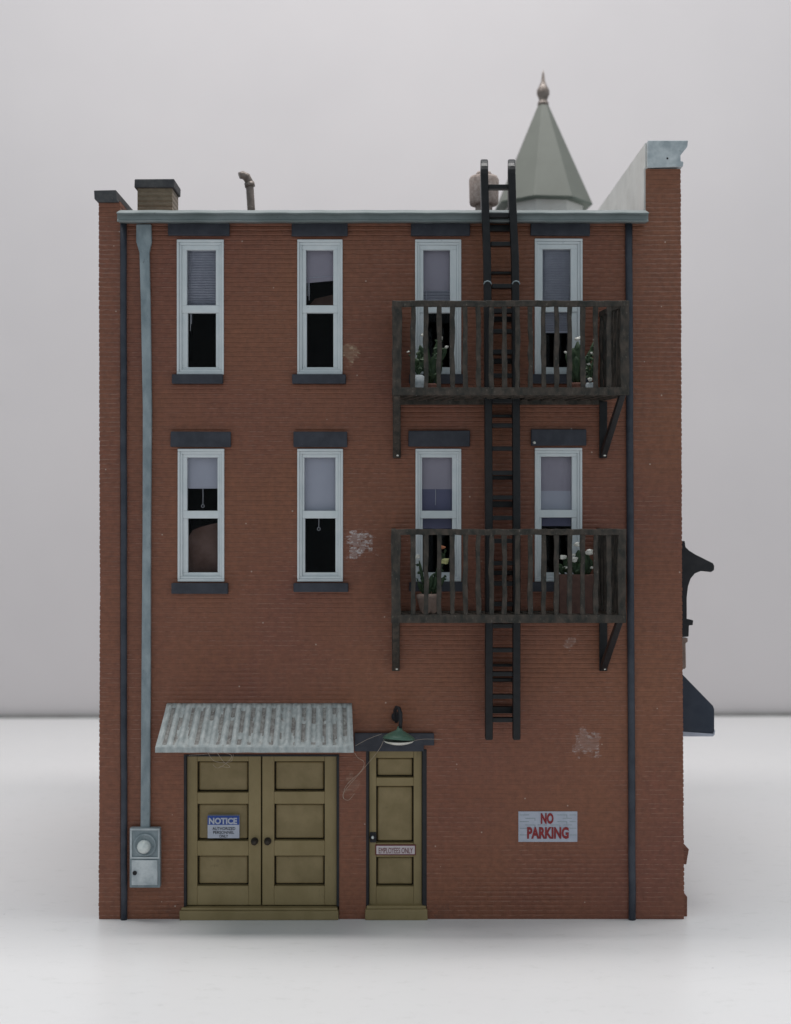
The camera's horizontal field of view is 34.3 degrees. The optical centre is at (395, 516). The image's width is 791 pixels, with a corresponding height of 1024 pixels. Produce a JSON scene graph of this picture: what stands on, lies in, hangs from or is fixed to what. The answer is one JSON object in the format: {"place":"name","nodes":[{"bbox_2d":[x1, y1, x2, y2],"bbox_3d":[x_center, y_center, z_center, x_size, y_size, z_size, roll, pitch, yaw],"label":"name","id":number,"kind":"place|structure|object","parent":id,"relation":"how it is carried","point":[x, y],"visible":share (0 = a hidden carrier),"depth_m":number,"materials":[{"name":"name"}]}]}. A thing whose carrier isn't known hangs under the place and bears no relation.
{"place":"outdoors","nodes":[
{"label":"outdoors","id":0,"kind":"place"},
{"bbox_2d":[0,0,790,714],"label":"backdrop","id":1,"kind":"structure","parent":0,"point":[358,104],"depth_m":30.31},
{"bbox_2d":[0,712,790,717],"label":"backdrop edge","id":2,"kind":"object","parent":1,"relation":"part of","point":[97,715],"depth_m":30.09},
{"bbox_2d":[0,716,790,1023],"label":"tabletop","id":3,"kind":"object","parent":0,"point":[720,953],"visible":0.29,"depth_m":14.07,"materials":[{"name":"white laminate"}]},
{"bbox_2d":[94,71,714,920],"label":"brick building","id":4,"kind":"structure","parent":0,"point":[296,475],"depth_m":15.00,"materials":[{"name":"brick"}]},
{"bbox_2d":[168,223,229,383],"bbox_3d":[-2.300,-2.486,15.024,0.722,1.877,0.193,0,0,0],"label":"window","id":5,"kind":"structure","parent":4,"relation":"in","point":[191,298],"depth_m":15.01,"materials":[{"name":"white paint"}]},
{"bbox_2d":[170,431,230,593],"bbox_3d":[-2.278,-0.042,15.064,0.709,1.899,0.272,0,0,0],"label":"window","id":6,"kind":"structure","parent":4,"relation":"in","point":[201,552],"depth_m":15.01,"materials":[{"name":"white paint"}]},
{"bbox_2d":[200,753,232,767],"bbox_3d":[-2.099,2.787,14.630,0.502,0.204,0.184,0,0,0],"label":"loose fibre","id":7,"kind":"object","parent":4,"relation":"hanging from","point":[222,760],"visible":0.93,"depth_m":14.62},
{"bbox_2d":[187,757,261,904],"bbox_3d":[-2.016,3.692,15.057,0.868,1.755,0.206,0,0,0],"label":"door","id":8,"kind":"structure","parent":4,"relation":"in","point":[224,804],"depth_m":15.04,"materials":[{"name":"yellow paint"}]},
{"bbox_2d":[262,756,336,904],"bbox_3d":[-1.128,3.692,15.057,0.876,1.755,0.206,0,0,0],"label":"door","id":9,"kind":"structure","parent":4,"relation":"in","point":[299,794],"depth_m":15.04,"materials":[{"name":"yellow paint"}]},
{"bbox_2d":[292,223,347,383],"bbox_3d":[-0.888,-2.487,15.164,0.659,1.877,0.472,0,0,0],"label":"window","id":10,"kind":"structure","parent":4,"relation":"in","point":[318,260],"depth_m":15.00,"materials":[{"name":"white paint"}]},
{"bbox_2d":[293,432,348,591],"bbox_3d":[-0.872,-0.051,15.022,0.644,1.877,0.190,0,0,0],"label":"window","id":11,"kind":"structure","parent":4,"relation":"in","point":[319,471],"depth_m":15.00,"materials":[{"name":"white paint"}]},
{"bbox_2d":[342,734,439,800],"bbox_3d":[-0.035,2.921,14.791,1.171,0.813,0.384,0,0,0],"label":"loose fibre","id":12,"kind":"object","parent":4,"relation":"hanging from","point":[366,765],"visible":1,"depth_m":14.90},
{"bbox_2d":[369,751,421,903],"bbox_3d":[0.000,3.660,15.063,0.620,1.820,0.193,0,0,0],"label":"door","id":13,"kind":"structure","parent":4,"relation":"in","point":[395,777],"depth_m":15.04,"materials":[{"name":"yellow paint"}]},
{"bbox_2d":[407,350,423,395],"bbox_3d":[0.235,-1.634,14.500,0.224,0.531,0.168,0,0,0],"label":"potted plant","id":14,"kind":"object","parent":4,"relation":"on","point":[419,365],"visible":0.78,"depth_m":14.47,"materials":[{"name":"green plant"}]},
{"bbox_2d":[416,545,448,613],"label":"potted flowers","id":15,"kind":"object","parent":4,"relation":"on","point":[432,604],"visible":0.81,"depth_m":14.54,"materials":[{"name":"green plant"}]},
{"bbox_2d":[418,333,448,395],"bbox_3d":[0.410,-1.730,14.620,0.388,0.723,0.175,0,0,0],"label":"potted cactus","id":16,"kind":"object","parent":4,"relation":"on","point":[432,370],"visible":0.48,"depth_m":14.61,"materials":[{"name":"plant"}]},
{"bbox_2d":[408,430,469,591],"bbox_3d":[0.510,-0.062,15.026,0.722,1.882,0.197,0,0,0],"label":"window","id":17,"kind":"structure","parent":4,"relation":"in","point":[438,471],"depth_m":15.01,"materials":[{"name":"white paint"}]},
{"bbox_2d":[409,223,469,383],"bbox_3d":[0.515,-2.487,15.024,0.713,1.879,0.193,0,0,0],"label":"window","id":18,"kind":"structure","parent":4,"relation":"in","point":[437,261],"depth_m":15.01,"materials":[{"name":"white paint"}]},
{"bbox_2d":[531,429,585,591],"bbox_3d":[1.910,-0.069,15.027,0.704,1.898,0.197,0,0,0],"label":"window","id":19,"kind":"structure","parent":4,"relation":"in","point":[558,471],"depth_m":15.01,"materials":[{"name":"white paint"}]},
{"bbox_2d":[530,223,589,383],"bbox_3d":[1.918,-2.488,15.024,0.717,1.878,0.192,0,0,0],"label":"window","id":20,"kind":"structure","parent":4,"relation":"in","point":[547,272],"depth_m":15.01,"materials":[{"name":"white paint"}]},
{"bbox_2d":[559,542,593,612],"bbox_3d":[2.049,0.696,14.598,0.429,0.812,0.185,0,0,0],"label":"flower box","id":21,"kind":"object","parent":4,"relation":"on","point":[589,577],"visible":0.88,"depth_m":14.51,"materials":[{"name":"brown wood"}]},
{"bbox_2d":[564,336,592,386],"bbox_3d":[2.098,-1.708,14.600,0.368,0.680,0.183,0,0,0],"label":"potted cactus","id":22,"kind":"object","parent":4,"relation":"on","point":[576,365],"visible":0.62,"depth_m":14.57,"materials":[{"name":"plant"}]},
{"bbox_2d":[585,354,592,386],"bbox_3d":[2.190,-1.608,14.454,0.163,0.480,0.147,0,0,0],"label":"potted sprout","id":23,"kind":"object","parent":4,"relation":"on","point":[589,372],"visible":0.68,"depth_m":14.43,"materials":[{"name":"green plant"}]}
]}

